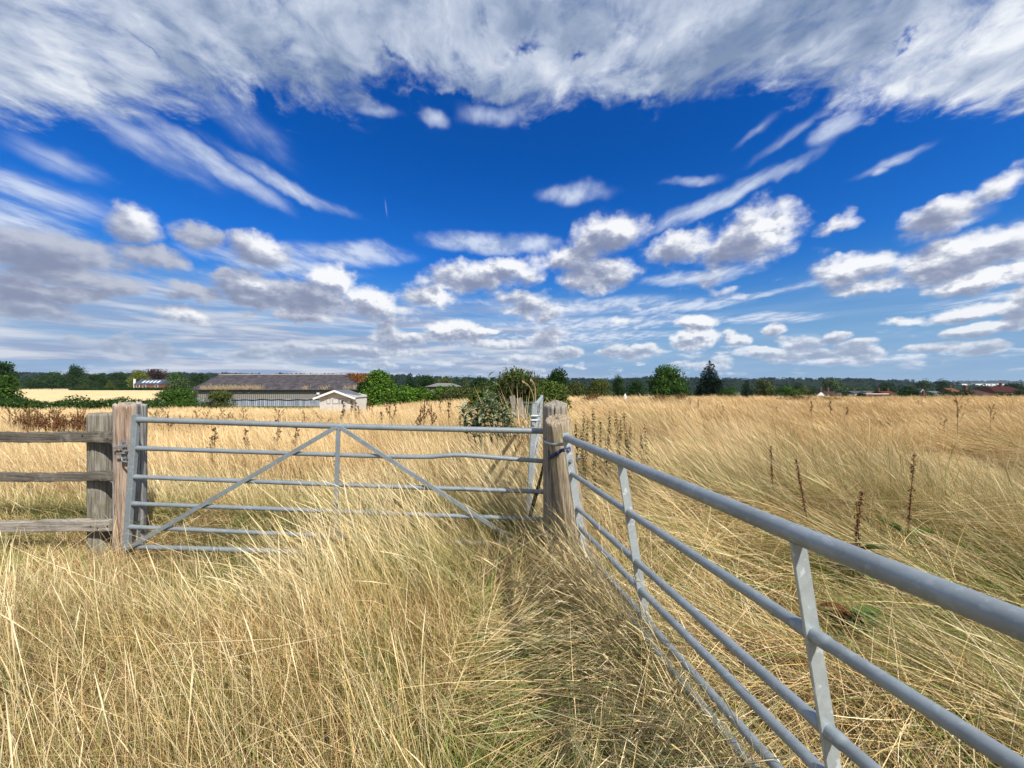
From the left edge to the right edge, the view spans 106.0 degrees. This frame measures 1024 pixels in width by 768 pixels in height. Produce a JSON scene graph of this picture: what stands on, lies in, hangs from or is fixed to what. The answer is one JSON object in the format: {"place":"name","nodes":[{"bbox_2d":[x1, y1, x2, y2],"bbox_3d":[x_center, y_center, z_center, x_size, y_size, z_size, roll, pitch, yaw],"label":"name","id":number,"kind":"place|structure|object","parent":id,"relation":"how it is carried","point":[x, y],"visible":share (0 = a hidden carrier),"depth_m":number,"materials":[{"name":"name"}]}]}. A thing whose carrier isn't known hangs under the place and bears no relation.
{"place":"outdoors","nodes":[
{"label":"outdoors","id":0,"kind":"place"},
{"bbox_2d":[0,409,1023,767],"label":"tall meadow grass","id":1,"kind":"structure","parent":0,"point":[780,461],"depth_m":2.80,"materials":[{"name":"plant"}]},
{"bbox_2d":[0,397,1023,507],"bbox_3d":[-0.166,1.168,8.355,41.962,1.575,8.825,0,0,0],"label":"meadow grass","id":2,"kind":"structure","parent":0,"point":[14,455],"depth_m":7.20,"materials":[{"name":"plant"}]},
{"bbox_2d":[523,402,539,419],"bbox_3d":[0.394,0.567,8.200,0.380,0.357,0.540,0,0,0],"label":"trough","id":3,"kind":"object","parent":2,"relation":"on","point":[525,404],"visible":0.25,"depth_m":7.95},
{"bbox_2d":[0,388,1023,767],"bbox_3d":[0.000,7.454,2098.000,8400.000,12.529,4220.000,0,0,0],"label":"ground","id":4,"kind":"structure","parent":0,"point":[46,394],"depth_m":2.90,"materials":[{"name":"plant"}]},
{"bbox_2d":[0,361,21,382],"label":"tree","id":5,"kind":"object","parent":4,"relation":"on","point":[6,368],"visible":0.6,"depth_m":135.80,"materials":[{"name":"green plant"}]},
{"bbox_2d":[0,375,27,400],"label":"bush","id":6,"kind":"object","parent":4,"relation":"on","point":[9,388],"visible":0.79,"depth_m":59.80,"materials":[{"name":"green plant"}]},
{"bbox_2d":[19,407,34,431],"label":"dock plant","id":7,"kind":"object","parent":4,"relation":"on","point":[26,422],"visible":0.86,"depth_m":9.49,"materials":[{"name":"plant"}]},
{"bbox_2d":[17,375,43,388],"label":"tree","id":8,"kind":"object","parent":4,"relation":"on","point":[26,384],"visible":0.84,"depth_m":256.82,"materials":[{"name":"green plant"}]},
{"bbox_2d":[31,407,44,431],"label":"dock plant","id":9,"kind":"object","parent":4,"relation":"on","point":[38,422],"visible":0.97,"depth_m":9.21,"materials":[{"name":"plant"}]},
{"bbox_2d":[28,371,77,388],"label":"tree","id":10,"kind":"object","parent":4,"relation":"on","point":[51,380],"visible":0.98,"depth_m":260.38,"materials":[{"name":"green plant"}]},
{"bbox_2d":[47,414,64,443],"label":"dock plant","id":11,"kind":"object","parent":4,"relation":"on","point":[57,424],"visible":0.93,"depth_m":9.08,"materials":[{"name":"plant"}]},
{"bbox_2d":[0,412,112,560],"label":"rail fence","id":12,"kind":"object","parent":4,"relation":"on","point":[96,437],"visible":0.74,"depth_m":3.53,"materials":[{"name":"brown wood"}]},
{"bbox_2d":[64,364,88,386],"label":"tree","id":13,"kind":"object","parent":4,"relation":"on","point":[74,372],"visible":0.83,"depth_m":266.58,"materials":[{"name":"green plant"}]},
{"bbox_2d":[0,394,173,410],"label":"hedge","id":14,"kind":"object","parent":4,"relation":"on","point":[88,403],"visible":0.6,"depth_m":46.40,"materials":[{"name":"green plant"}]},
{"bbox_2d":[76,373,111,387],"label":"tree","id":15,"kind":"object","parent":4,"relation":"on","point":[90,379],"visible":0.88,"depth_m":260.61,"materials":[{"name":"green plant"}]},
{"bbox_2d":[100,371,130,387],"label":"tree","id":16,"kind":"object","parent":4,"relation":"on","point":[120,376],"visible":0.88,"depth_m":267.05,"materials":[{"name":"green plant"}]},
{"bbox_2d":[68,387,168,389],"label":"hedge","id":17,"kind":"object","parent":4,"relation":"on","point":[117,388],"visible":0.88,"depth_m":219.97,"materials":[{"name":"green plant"}]},
{"bbox_2d":[112,401,147,563],"bbox_3d":[-3.551,0.948,3.551,0.217,1.586,0.364,0,0,-25],"label":"gate post","id":18,"kind":"object","parent":4,"relation":"on","point":[123,413],"visible":0.69,"depth_m":3.54,"materials":[{"name":"brown wood"}]},
{"bbox_2d":[122,414,542,561],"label":"field gate","id":19,"kind":"structure","parent":18,"relation":"attached to","point":[129,527],"depth_m":3.32,"materials":[{"name":"metal"}]},
{"bbox_2d":[529,464,542,516],"bbox_3d":[0.231,0.920,3.393,0.053,0.624,0.235,0,0,-38],"label":"hanging strap","id":20,"kind":"object","parent":19,"relation":"hanging from","point":[536,495],"visible":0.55,"depth_m":3.43,"materials":[{"name":"fabric"}]},
{"bbox_2d":[125,370,149,386],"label":"tree","id":21,"kind":"object","parent":4,"relation":"on","point":[140,375],"visible":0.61,"depth_m":255.30,"materials":[{"name":"green plant"}]},
{"bbox_2d":[133,379,172,387],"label":"house","id":22,"kind":"structure","parent":4,"relation":"on","point":[149,383],"depth_m":228.65,"materials":[{"name":"orange brick"}]},
{"bbox_2d":[142,369,170,379],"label":"tree","id":23,"kind":"object","parent":4,"relation":"on","point":[158,375],"visible":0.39,"depth_m":271.17,"materials":[{"name":"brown plant"}]},
{"bbox_2d":[164,372,187,387],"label":"tree","id":24,"kind":"object","parent":4,"relation":"on","point":[177,375],"visible":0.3,"depth_m":259.95,"materials":[{"name":"green plant"}]},
{"bbox_2d":[152,387,205,408],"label":"bush","id":25,"kind":"object","parent":4,"relation":"on","point":[178,397],"visible":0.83,"depth_m":57.02,"materials":[{"name":"green plant"}]},
{"bbox_2d":[162,378,198,405],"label":"tree","id":26,"kind":"object","parent":4,"relation":"on","point":[177,383],"visible":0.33,"depth_m":71.15,"materials":[{"name":"green plant"}]},
{"bbox_2d":[186,373,209,387],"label":"tree","id":27,"kind":"object","parent":4,"relation":"on","point":[196,378],"visible":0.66,"depth_m":253.52,"materials":[{"name":"green plant"}]},
{"bbox_2d":[210,427,218,467],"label":"dock plant","id":28,"kind":"object","parent":4,"relation":"on","point":[214,431],"visible":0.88,"depth_m":6.99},
{"bbox_2d":[17,376,415,388],"bbox_3d":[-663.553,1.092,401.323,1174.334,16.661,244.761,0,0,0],"label":"woodland","id":29,"kind":"object","parent":4,"relation":"on","point":[193,381],"visible":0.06,"depth_m":308.72,"materials":[{"name":"green plant"}]},
{"bbox_2d":[201,389,237,409],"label":"bush","id":30,"kind":"object","parent":4,"relation":"on","point":[221,397],"visible":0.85,"depth_m":65.30,"materials":[{"name":"green plant"}]},
{"bbox_2d":[194,374,395,405],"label":"barn","id":31,"kind":"structure","parent":4,"relation":"on","point":[275,389],"depth_m":82.43,"materials":[{"name":"grey metal"}]},
{"bbox_2d":[345,373,369,382],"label":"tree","id":32,"kind":"object","parent":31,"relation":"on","point":[359,378],"visible":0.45,"depth_m":87.50,"materials":[{"name":"brown plant"}]},
{"bbox_2d":[313,390,367,415],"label":"summer house","id":33,"kind":"structure","parent":4,"relation":"on","point":[330,399],"depth_m":30.00,"materials":[{"name":"white wood"}]},
{"bbox_2d":[354,381,372,407],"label":"bush","id":34,"kind":"object","parent":4,"relation":"on","point":[361,386],"visible":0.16,"depth_m":59.24,"materials":[{"name":"green plant"}]},
{"bbox_2d":[359,368,399,406],"bbox_3d":[-19.910,1.012,58.095,6.205,6.824,5.098,0,0,0],"label":"bush","id":35,"kind":"object","parent":4,"relation":"on","point":[378,383],"visible":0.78,"depth_m":56.98,"materials":[{"name":"green plant"}]},
{"bbox_2d":[404,373,415,388],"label":"conifer","id":36,"kind":"object","parent":4,"relation":"on","point":[410,382],"visible":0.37,"depth_m":149.83,"materials":[{"name":"green plant"}]},
{"bbox_2d":[381,384,456,405],"bbox_3d":[-11.857,1.769,50.007,10.359,3.670,3.893,0,0,0],"label":"hedge","id":37,"kind":"object","parent":4,"relation":"on","point":[407,393],"visible":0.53,"depth_m":49.36,"materials":[{"name":"green plant"}]},
{"bbox_2d":[418,396,430,444],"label":"dock plant","id":38,"kind":"object","parent":4,"relation":"on","point":[421,410],"visible":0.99,"depth_m":9.00,"materials":[{"name":"plant"}]},
{"bbox_2d":[414,375,436,387],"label":"tree","id":39,"kind":"object","parent":4,"relation":"on","point":[426,380],"visible":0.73,"depth_m":150.84,"materials":[{"name":"green plant"}]},
{"bbox_2d":[425,400,436,442],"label":"dock plant","id":40,"kind":"object","parent":4,"relation":"on","point":[430,414],"visible":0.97,"depth_m":9.00,"materials":[{"name":"plant"}]},
{"bbox_2d":[425,383,459,399],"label":"shed","id":41,"kind":"structure","parent":4,"relation":"on","point":[432,387],"depth_m":67.06,"materials":[{"name":"metal"}]},
{"bbox_2d":[434,376,458,384],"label":"tree","id":42,"kind":"object","parent":4,"relation":"on","point":[443,380],"visible":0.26,"depth_m":145.28,"materials":[{"name":"green plant"}]},
{"bbox_2d":[459,375,468,398],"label":"tree","id":43,"kind":"object","parent":4,"relation":"on","point":[464,383],"visible":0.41,"depth_m":129.80,"materials":[{"name":"green plant"}]},
{"bbox_2d":[469,376,487,393],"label":"tree","id":44,"kind":"object","parent":4,"relation":"on","point":[476,381],"visible":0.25,"depth_m":124.26,"materials":[{"name":"green plant"}]},
{"bbox_2d":[463,388,494,413],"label":"thicket","id":45,"kind":"object","parent":4,"relation":"on","point":[476,396],"visible":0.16,"depth_m":14.73,"materials":[{"name":"green plant"}]},
{"bbox_2d":[456,372,517,475],"bbox_3d":[-0.379,0.656,5.610,0.993,1.666,0.739,0,0,0],"label":"buddleia","id":46,"kind":"object","parent":4,"relation":"on","point":[489,401],"visible":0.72,"depth_m":5.58,"materials":[{"name":"green plant"}]},
{"bbox_2d":[434,380,585,402],"bbox_3d":[0.704,1.070,50.815,21.841,3.260,4.217,0,0,-28],"label":"hedge","id":47,"kind":"object","parent":4,"relation":"on","point":[575,389],"visible":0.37,"depth_m":47.40,"materials":[{"name":"green plant"}]},
{"bbox_2d":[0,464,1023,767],"bbox_3d":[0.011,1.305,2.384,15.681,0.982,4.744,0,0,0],"label":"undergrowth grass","id":48,"kind":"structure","parent":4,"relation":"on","point":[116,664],"depth_m":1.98,"materials":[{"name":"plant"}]},
{"bbox_2d":[0,393,1023,418],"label":"meadow grass","id":49,"kind":"structure","parent":4,"relation":"on","point":[709,401],"depth_m":36.11,"materials":[{"name":"plant"}]},
{"bbox_2d":[487,366,542,422],"bbox_3d":[0.053,0.623,13.458,2.315,2.540,2.010,0,0,0],"label":"thicket","id":50,"kind":"object","parent":4,"relation":"on","point":[526,395],"visible":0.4,"depth_m":13.11,"materials":[{"name":"green plant"}]},
{"bbox_2d":[498,369,544,393],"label":"willow shoots","id":51,"kind":"object","parent":50,"relation":"attached to","point":[512,386],"visible":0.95,"depth_m":12.45,"materials":[{"name":"green plant"}]},
{"bbox_2d":[509,395,526,418],"bbox_3d":[0.112,0.429,7.200,0.327,0.439,0.025,0,0,0],"label":"leaning board","id":52,"kind":"object","parent":4,"relation":"on","point":[519,402],"visible":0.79,"depth_m":7.19,"materials":[{"name":"grey wood"}]},
{"bbox_2d":[468,383,568,467],"bbox_3d":[0.008,0.732,7.018,2.240,1.549,2.140,0,0,0],"label":"reed clump","id":53,"kind":"object","parent":4,"relation":"on","point":[524,426],"visible":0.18,"depth_m":6.81,"materials":[{"name":"beige plant"}]},
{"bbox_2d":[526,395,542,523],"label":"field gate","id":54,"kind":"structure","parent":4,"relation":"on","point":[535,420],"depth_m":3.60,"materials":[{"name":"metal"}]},
{"bbox_2d":[535,378,571,410],"bbox_3d":[1.379,0.780,16.537,2.383,2.123,2.026,0,0,0],"label":"thicket","id":55,"kind":"object","parent":4,"relation":"on","point":[551,390],"visible":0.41,"depth_m":16.08,"materials":[{"name":"green plant"}]},
{"bbox_2d":[543,399,566,564],"bbox_3d":[0.355,0.850,3.160,0.202,1.461,0.197,0,0,0],"label":"hanging post","id":56,"kind":"object","parent":4,"relation":"on","point":[554,407],"visible":0.39,"depth_m":3.09,"materials":[{"name":"grey wood"}]},
{"bbox_2d":[545,367,569,385],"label":"tree","id":57,"kind":"object","parent":4,"relation":"on","point":[557,374],"visible":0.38,"depth_m":71.20,"materials":[{"name":"green plant"}]},
{"bbox_2d":[545,413,589,566],"bbox_3d":[0.450,0.952,2.900,0.395,1.457,0.191,0,0,0],"label":"gate post","id":58,"kind":"object","parent":4,"relation":"on","point":[558,425],"visible":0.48,"depth_m":2.82,"materials":[{"name":"brown wood"}]},
{"bbox_2d":[544,438,563,445],"bbox_3d":[0.297,0.431,2.822,0.050,0.046,0.296,0,0,-25],"label":"metal band","id":59,"kind":"object","parent":58,"relation":"attached to","point":[553,444],"visible":0.98,"depth_m":2.81,"materials":[{"name":"metal"}]},
{"bbox_2d":[548,447,570,458],"bbox_3d":[0.326,0.501,2.816,0.051,0.123,0.300,0,0,-25],"label":"ratchet strap","id":60,"kind":"object","parent":58,"relation":"attached to","point":[556,453],"visible":0.99,"depth_m":2.80,"materials":[{"name":"fabric"}]},
{"bbox_2d":[562,432,1023,767],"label":"field gate","id":61,"kind":"structure","parent":58,"relation":"attached to","point":[1001,616],"depth_m":1.00,"materials":[{"name":"metal"}]},
{"bbox_2d":[574,419,581,490],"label":"nettle","id":62,"kind":"object","parent":4,"relation":"on","point":[577,449],"visible":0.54,"depth_m":4.59,"materials":[{"name":"brown plant"}]},
{"bbox_2d":[578,431,589,501],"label":"nettle","id":63,"kind":"object","parent":4,"relation":"on","point":[583,462],"visible":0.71,"depth_m":4.30,"materials":[{"name":"brown plant"}]},
{"bbox_2d":[582,420,589,487],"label":"nettle","id":64,"kind":"object","parent":4,"relation":"on","point":[588,442],"visible":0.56,"depth_m":4.80,"materials":[{"name":"brown plant"}]},
{"bbox_2d":[582,392,602,402],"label":"shrub","id":65,"kind":"object","parent":4,"relation":"on","point":[590,397],"visible":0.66,"depth_m":37.82,"materials":[{"name":"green plant"}]},
{"bbox_2d":[591,433,598,501],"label":"nettle","id":66,"kind":"object","parent":4,"relation":"on","point":[594,438],"visible":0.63,"depth_m":4.50,"materials":[{"name":"brown plant"}]},
{"bbox_2d":[583,378,613,397],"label":"bush","id":67,"kind":"object","parent":4,"relation":"on","point":[598,386],"visible":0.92,"depth_m":65.39,"materials":[{"name":"green plant"}]},
{"bbox_2d":[596,422,603,483],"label":"nettle","id":68,"kind":"object","parent":4,"relation":"on","point":[600,428],"visible":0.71,"depth_m":4.90,"materials":[{"name":"brown plant"}]},
{"bbox_2d":[603,434,612,494],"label":"nettle","id":69,"kind":"object","parent":4,"relation":"on","point":[605,439],"visible":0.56,"depth_m":4.40,"materials":[{"name":"brown plant"}]},
{"bbox_2d":[611,374,625,396],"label":"tree","id":70,"kind":"object","parent":4,"relation":"on","point":[619,391],"visible":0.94,"depth_m":83.67,"materials":[{"name":"green plant"}]},
{"bbox_2d":[624,432,632,490],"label":"nettle","id":71,"kind":"object","parent":4,"relation":"on","point":[627,446],"visible":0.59,"depth_m":4.50,"materials":[{"name":"brown plant"}]},
{"bbox_2d":[625,379,647,396],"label":"tree","id":72,"kind":"object","parent":4,"relation":"on","point":[638,388],"visible":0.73,"depth_m":91.09,"materials":[{"name":"green plant"}]},
{"bbox_2d":[478,515,815,767],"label":"tall meadow grass","id":73,"kind":"structure","parent":4,"relation":"on","point":[576,564],"depth_m":1.93,"materials":[{"name":"plant"}]},
{"bbox_2d":[649,394,669,401],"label":"shrub","id":74,"kind":"object","parent":4,"relation":"on","point":[661,397],"visible":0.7,"depth_m":39.83,"materials":[{"name":"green plant"}]},
{"bbox_2d":[644,364,690,396],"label":"tree","id":75,"kind":"object","parent":4,"relation":"on","point":[665,380],"visible":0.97,"depth_m":78.76,"materials":[{"name":"green plant"}]},
{"bbox_2d":[671,393,690,401],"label":"shrub","id":76,"kind":"object","parent":4,"relation":"on","point":[681,395],"visible":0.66,"depth_m":39.89,"materials":[{"name":"beige plant"}]},
{"bbox_2d":[415,375,982,397],"bbox_3d":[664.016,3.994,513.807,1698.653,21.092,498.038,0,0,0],"label":"woodland","id":77,"kind":"object","parent":4,"relation":"on","point":[460,383],"visible":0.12,"depth_m":402.32,"materials":[{"name":"green plant"}]},
{"bbox_2d":[688,360,724,397],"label":"conifer","id":78,"kind":"object","parent":4,"relation":"on","point":[708,385],"visible":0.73,"depth_m":87.27,"materials":[{"name":"green plant"}]},
{"bbox_2d":[719,386,739,397],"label":"bush","id":79,"kind":"object","parent":4,"relation":"on","point":[730,391],"visible":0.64,"depth_m":83.44,"materials":[{"name":"green plant"}]},
{"bbox_2d":[738,378,752,397],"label":"conifer","id":80,"kind":"object","parent":4,"relation":"on","point":[746,390],"visible":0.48,"depth_m":107.69,"materials":[{"name":"green plant"}]},
{"bbox_2d":[753,378,775,397],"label":"tree","id":81,"kind":"object","parent":4,"relation":"on","point":[765,390],"visible":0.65,"depth_m":116.77,"materials":[{"name":"green plant"}]},
{"bbox_2d":[768,446,775,493],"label":"dock plant","id":82,"kind":"object","parent":4,"relation":"on","point":[771,469],"visible":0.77,"depth_m":3.90,"materials":[{"name":"plant"}]},
{"bbox_2d":[769,385,806,397],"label":"tree","id":83,"kind":"object","parent":4,"relation":"on","point":[789,391],"visible":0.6,"depth_m":103.29,"materials":[{"name":"green plant"}]},
{"bbox_2d":[776,395,816,401],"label":"shrub","id":84,"kind":"object","parent":4,"relation":"on","point":[794,397],"visible":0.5,"depth_m":41.56,"materials":[{"name":"beige plant"}]},
{"bbox_2d":[795,460,809,528],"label":"dock plant","id":85,"kind":"object","parent":4,"relation":"on","point":[801,489],"visible":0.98,"depth_m":3.40,"materials":[{"name":"plant"}]},
{"bbox_2d":[797,385,810,394],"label":"bush","id":86,"kind":"object","parent":4,"relation":"on","point":[804,389],"visible":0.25,"depth_m":115.32,"materials":[{"name":"green plant"}]},
{"bbox_2d":[819,388,839,396],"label":"house","id":87,"kind":"structure","parent":4,"relation":"on","point":[828,392],"depth_m":167.74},
{"bbox_2d":[813,377,848,392],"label":"tree","id":88,"kind":"object","parent":4,"relation":"on","point":[833,384],"visible":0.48,"depth_m":242.58,"materials":[{"name":"green plant"}]},
{"bbox_2d":[816,602,889,642],"bbox_3d":[1.968,1.340,2.202,0.331,0.144,0.334,0,0,0],"label":"dock rosette","id":89,"kind":"object","parent":4,"relation":"on","point":[847,615],"visible":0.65,"depth_m":2.19,"materials":[{"name":"green plant"}]},
{"bbox_2d":[820,491,889,587],"bbox_3d":[2.455,1.108,2.724,0.392,0.687,0.433,0,0,-43],"label":"dock plant","id":90,"kind":"object","parent":4,"relation":"on","point":[857,522],"visible":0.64,"depth_m":2.75,"materials":[{"name":"brown plant"}]},
{"bbox_2d":[854,502,862,546],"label":"dock plant","id":91,"kind":"object","parent":4,"relation":"on","point":[856,517],"visible":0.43,"depth_m":2.90,"materials":[{"name":"plant"}]},
{"bbox_2d":[863,393,888,395],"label":"house","id":92,"kind":"structure","parent":4,"relation":"on","point":[873,394],"depth_m":128.22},
{"bbox_2d":[873,388,896,395],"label":"house","id":93,"kind":"structure","parent":4,"relation":"on","point":[889,392],"depth_m":207.77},
{"bbox_2d":[874,382,898,394],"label":"tree","id":94,"kind":"object","parent":4,"relation":"on","point":[888,385],"visible":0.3,"depth_m":233.19,"materials":[{"name":"green plant"}]},
{"bbox_2d":[875,453,933,550],"bbox_3d":[3.258,1.006,3.168,0.403,0.877,0.162,0,0,26],"label":"dock plant","id":95,"kind":"object","parent":4,"relation":"on","point":[913,465],"visible":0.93,"depth_m":3.15,"materials":[{"name":"brown plant"}]},
{"bbox_2d":[896,385,916,395],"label":"tree","id":96,"kind":"object","parent":4,"relation":"on","point":[905,389],"visible":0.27,"depth_m":149.84,"materials":[{"name":"green plant"}]},
{"bbox_2d":[811,394,1015,397],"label":"hedge","id":97,"kind":"object","parent":4,"relation":"on","point":[910,395],"visible":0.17,"depth_m":73.69,"materials":[{"name":"green plant"}]},
{"bbox_2d":[912,378,934,390],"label":"tree","id":98,"kind":"object","parent":4,"relation":"on","point":[924,384],"visible":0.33,"depth_m":261.49,"materials":[{"name":"green plant"}]},
{"bbox_2d":[932,378,949,390],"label":"tree","id":99,"kind":"object","parent":4,"relation":"on","point":[941,385],"visible":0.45,"depth_m":274.03,"materials":[{"name":"green plant"}]},
{"bbox_2d":[954,393,963,439],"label":"dried weed stalk","id":100,"kind":"object","parent":4,"relation":"on","point":[957,403],"visible":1,"depth_m":9.49,"materials":[{"name":"plant"}]},
{"bbox_2d":[949,385,996,396],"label":"house","id":101,"kind":"structure","parent":4,"relation":"on","point":[979,393],"depth_m":152.82,"materials":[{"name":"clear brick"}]},
{"bbox_2d":[975,382,1022,394],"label":"house","id":102,"kind":"structure","parent":4,"relation":"on","point":[1000,388],"depth_m":160.61,"materials":[{"name":"red tile"}]},
{"bbox_2d":[1004,381,1023,389],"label":"tree","id":103,"kind":"object","parent":4,"relation":"on","point":[1018,385],"visible":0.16,"depth_m":257.46,"materials":[{"name":"green plant"}]},
{"bbox_2d":[0,0,1023,381],"label":"sky","id":104,"kind":"structure","parent":0,"point":[596,189],"materials":[{"name":"blue"}]},
{"bbox_2d":[17,374,1021,390],"bbox_3d":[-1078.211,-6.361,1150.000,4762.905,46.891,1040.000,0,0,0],"label":"hills","id":105,"kind":"structure","parent":0,"point":[739,383],"depth_m":941.76,"materials":[{"name":"plant"}]},
{"bbox_2d":[9,371,1023,389],"bbox_3d":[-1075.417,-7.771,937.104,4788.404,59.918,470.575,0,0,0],"label":"woodland","id":106,"kind":"object","parent":105,"relation":"on","point":[727,379],"visible":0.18,"depth_m":1014.04,"materials":[{"name":"green plant"}]},
{"bbox_2d":[931,381,1023,383],"bbox_3d":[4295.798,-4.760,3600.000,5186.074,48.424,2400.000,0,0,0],"label":"hills","id":107,"kind":"structure","parent":0,"point":[996,382],"depth_m":3249.05,"materials":[{"name":"plant"}]},
{"bbox_2d":[911,380,1023,385],"bbox_3d":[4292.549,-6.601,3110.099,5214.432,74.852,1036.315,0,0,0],"label":"woodland","id":108,"kind":"object","parent":107,"relation":"on","point":[983,380],"visible":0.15,"depth_m":3375.70,"materials":[{"name":"green plant"}]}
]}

